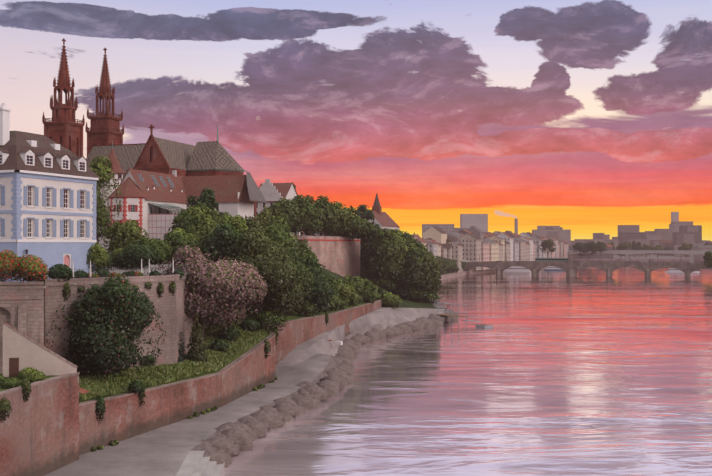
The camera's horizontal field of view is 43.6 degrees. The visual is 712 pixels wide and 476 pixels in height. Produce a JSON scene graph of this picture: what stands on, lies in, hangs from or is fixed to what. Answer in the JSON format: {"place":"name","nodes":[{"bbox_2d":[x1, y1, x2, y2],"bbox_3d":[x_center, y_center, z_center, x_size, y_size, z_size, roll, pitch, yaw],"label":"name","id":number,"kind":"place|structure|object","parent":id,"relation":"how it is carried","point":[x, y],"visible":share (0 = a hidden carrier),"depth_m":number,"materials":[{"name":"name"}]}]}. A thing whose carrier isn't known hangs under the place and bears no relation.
{"place":"outdoors","nodes":[
{"label":"outdoors","id":0,"kind":"place"},
{"bbox_2d":[0,300,376,402],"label":"terrace lawn","id":1,"kind":"structure","parent":0,"point":[291,317],"depth_m":124.39,"materials":[{"name":"green plant"}]},
{"bbox_2d":[2,322,89,393],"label":"stair wall","id":2,"kind":"structure","parent":1,"relation":"on","point":[21,350],"depth_m":90.79,"materials":[{"name":"paint"}]},
{"bbox_2d":[45,274,165,381],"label":"chestnut tree","id":3,"kind":"object","parent":1,"relation":"on","point":[115,312],"visible":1,"depth_m":104.05,"materials":[{"name":"green plant"}]},
{"bbox_2d":[0,243,328,451],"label":"garden shrubs","id":4,"kind":"object","parent":1,"relation":"on","point":[227,346],"visible":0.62,"depth_m":114.53,"materials":[{"name":"green plant"}]},
{"bbox_2d":[178,329,187,361],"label":"conifer tree","id":5,"kind":"object","parent":1,"relation":"on","point":[181,355],"visible":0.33,"depth_m":121.41,"materials":[{"name":"green plant"}]},
{"bbox_2d":[185,312,207,362],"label":"conifer tree","id":6,"kind":"object","parent":1,"relation":"on","point":[196,350],"visible":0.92,"depth_m":123.41,"materials":[{"name":"green plant"}]},
{"bbox_2d":[147,244,267,343],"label":"flowering tree","id":7,"kind":"object","parent":1,"relation":"on","point":[215,291],"visible":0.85,"depth_m":130.18,"materials":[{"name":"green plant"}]},
{"bbox_2d":[163,202,401,332],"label":"trees","id":8,"kind":"object","parent":1,"relation":"on","point":[281,261],"visible":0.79,"depth_m":155.83,"materials":[{"name":"green plant"}]},
{"bbox_2d":[44,354,336,475],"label":"riverside path","id":9,"kind":"structure","parent":0,"point":[163,451],"depth_m":103.18,"materials":[{"name":"grey concrete"}]},
{"bbox_2d":[0,300,381,475],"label":"river wall","id":10,"kind":"structure","parent":9,"relation":"on","point":[51,424],"depth_m":100.30,"materials":[{"name":"brick"}]},
{"bbox_2d":[176,451,224,475],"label":"landing steps","id":11,"kind":"structure","parent":9,"relation":"on","point":[195,463],"depth_m":92.94,"materials":[{"name":"concrete"}]},
{"bbox_2d":[26,236,471,289],"bbox_3d":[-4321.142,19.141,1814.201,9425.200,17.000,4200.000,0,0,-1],"label":"town ground","id":12,"kind":"structure","parent":0,"point":[144,269],"depth_m":138.50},
{"bbox_2d":[0,103,99,281],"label":"blue house","id":13,"kind":"structure","parent":12,"relation":"on","point":[48,215],"depth_m":117.37,"materials":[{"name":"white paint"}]},
{"bbox_2d":[2,259,188,284],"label":"fence posts","id":14,"kind":"object","parent":12,"relation":"on","point":[175,269],"visible":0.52,"depth_m":112.48,"materials":[{"name":"metal"}]},
{"bbox_2d":[0,272,200,373],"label":"garden retaining wall","id":15,"kind":"structure","parent":12,"relation":"on","point":[30,312],"depth_m":106.94,"materials":[{"name":"stone"}]},
{"bbox_2d":[87,156,121,243],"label":"tree","id":16,"kind":"object","parent":12,"relation":"on","point":[102,221],"visible":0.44,"depth_m":164.66,"materials":[{"name":"green plant"}]},
{"bbox_2d":[103,218,150,252],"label":"garden tree","id":17,"kind":"object","parent":12,"relation":"on","point":[127,233],"visible":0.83,"depth_m":156.13,"materials":[{"name":"green plant"}]},
{"bbox_2d":[42,38,256,218],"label":"cathedral","id":18,"kind":"structure","parent":12,"relation":"on","point":[63,128],"depth_m":283.17,"materials":[{"name":"stone"}]},
{"bbox_2d":[132,235,174,263],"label":"garden tree","id":19,"kind":"object","parent":12,"relation":"on","point":[160,246],"visible":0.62,"depth_m":145.94,"materials":[{"name":"green plant"}]},
{"bbox_2d":[99,142,266,239],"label":"building","id":20,"kind":"structure","parent":12,"relation":"on","point":[153,204],"depth_m":223.41,"materials":[{"name":"white paint"}]},
{"bbox_2d":[186,187,221,223],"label":"tree","id":21,"kind":"object","parent":12,"relation":"on","point":[207,197],"visible":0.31,"depth_m":186.84,"materials":[{"name":"green plant"}]},
{"bbox_2d":[221,212,242,222],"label":"tree","id":22,"kind":"object","parent":12,"relation":"on","point":[225,213],"depth_m":194.36,"materials":[{"name":"green plant"}]},
{"bbox_2d":[257,179,299,235],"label":"stepped gable house","id":23,"kind":"structure","parent":12,"relation":"on","point":[272,193],"depth_m":320.45,"materials":[{"name":"white paint"}]},
{"bbox_2d":[257,194,374,240],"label":"trees","id":24,"kind":"object","parent":12,"relation":"on","point":[307,215],"visible":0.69,"depth_m":298.56,"materials":[{"name":"green plant"}]},
{"bbox_2d":[294,236,360,276],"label":"retaining wall","id":25,"kind":"structure","parent":12,"relation":"on","point":[340,255],"depth_m":302.35,"materials":[{"name":"stone"}]},
{"bbox_2d":[368,193,398,229],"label":"church","id":26,"kind":"structure","parent":12,"relation":"on","point":[383,220],"depth_m":466.86,"materials":[{"name":"white paint"}]},
{"bbox_2d":[0,0,711,240],"label":"sky","id":27,"kind":"structure","parent":0,"point":[585,118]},
{"bbox_2d":[275,307,448,365],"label":"embankment slope","id":28,"kind":"structure","parent":0,"point":[381,318],"depth_m":219.75,"materials":[{"name":"grey concrete"}]},
{"bbox_2d":[197,310,457,467],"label":"riprap rocks","id":29,"kind":"object","parent":28,"relation":"on","point":[227,442],"visible":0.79,"depth_m":131.51,"materials":[{"name":"grey stone"}]},
{"bbox_2d":[329,340,342,344],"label":"path barrier","id":30,"kind":"object","parent":28,"relation":"on","point":[338,342],"visible":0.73,"depth_m":183.09,"materials":[{"name":"metal"}]},
{"bbox_2d":[319,256,468,308],"bbox_3d":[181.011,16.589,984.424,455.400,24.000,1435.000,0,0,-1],"label":"wooded bank","id":31,"kind":"structure","parent":0,"point":[406,303],"depth_m":308.06,"materials":[{"name":"green plant"}]},
{"bbox_2d":[292,182,458,302],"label":"far bank trees","id":32,"kind":"object","parent":31,"relation":"on","point":[400,263],"visible":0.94,"depth_m":308.84,"materials":[{"name":"green plant"}]},
{"bbox_2d":[463,253,711,277],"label":"bridge","id":33,"kind":"structure","parent":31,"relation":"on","point":[569,266],"depth_m":684.26,"materials":[{"name":"stone"}]},
{"bbox_2d":[430,269,494,308],"bbox_3d":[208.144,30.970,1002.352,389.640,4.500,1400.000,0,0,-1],"label":"riverbank","id":34,"kind":"structure","parent":0,"point":[438,305],"depth_m":676.84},
{"bbox_2d":[300,217,462,271],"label":"buildings","id":35,"kind":"structure","parent":34,"relation":"on","point":[452,250],"depth_m":668.97,"materials":[{"name":"beige paint"}]},
{"bbox_2d":[221,260,711,475],"bbox_3d":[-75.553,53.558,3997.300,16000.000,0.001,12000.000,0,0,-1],"label":"river water","id":36,"kind":"structure","parent":0,"point":[590,371],"depth_m":147.79,"materials":[{"name":"pink liquid"}]},
{"bbox_2d":[436,303,492,327],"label":"boat dock","id":37,"kind":"object","parent":36,"relation":"in","point":[472,320],"visible":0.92,"depth_m":272.47,"materials":[{"name":"metal"}]},
{"bbox_2d":[503,266,699,272],"bbox_3d":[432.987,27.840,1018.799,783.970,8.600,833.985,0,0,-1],"label":"bridge arch openings","id":38,"kind":"object","parent":36,"relation":"on","point":[523,269],"visible":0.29,"depth_m":798.80,"materials":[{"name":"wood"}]},
{"bbox_2d":[568,250,711,261],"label":"bridge deck","id":39,"kind":"structure","parent":36,"relation":"in","point":[691,253],"depth_m":1238.56,"materials":[{"name":"concrete"}]},
{"bbox_2d":[494,210,516,217],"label":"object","id":40,"kind":"structure","parent":0,"point":[498,212],"depth_m":1901.18,"materials":[{"name":"white"}]},
{"bbox_2d":[573,254,707,260],"bbox_3d":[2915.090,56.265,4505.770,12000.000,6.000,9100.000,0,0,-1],"label":"bank ground","id":41,"kind":"structure","parent":0,"point":[653,257],"depth_m":1350.38,"materials":[{"name":"grey"}]},
{"bbox_2d":[422,212,705,256],"bbox_3d":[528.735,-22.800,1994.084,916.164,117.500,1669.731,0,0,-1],"label":"distant buildings","id":42,"kind":"structure","parent":41,"relation":"on","point":[677,232],"depth_m":1644.65,"materials":[{"name":"grey paint"}]},
{"bbox_2d":[422,226,711,269],"bbox_3d":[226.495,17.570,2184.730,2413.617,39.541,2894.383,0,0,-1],"label":"city buildings","id":43,"kind":"structure","parent":41,"relation":"on","point":[475,241],"depth_m":872.93,"materials":[{"name":"paint"}]},
{"bbox_2d":[539,239,711,267],"bbox_3d":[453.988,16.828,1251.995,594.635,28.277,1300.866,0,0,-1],"label":"distant trees","id":44,"kind":"object","parent":41,"relation":"on","point":[586,248],"visible":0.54,"depth_m":1243.39,"materials":[{"name":"green plant"}]}
]}

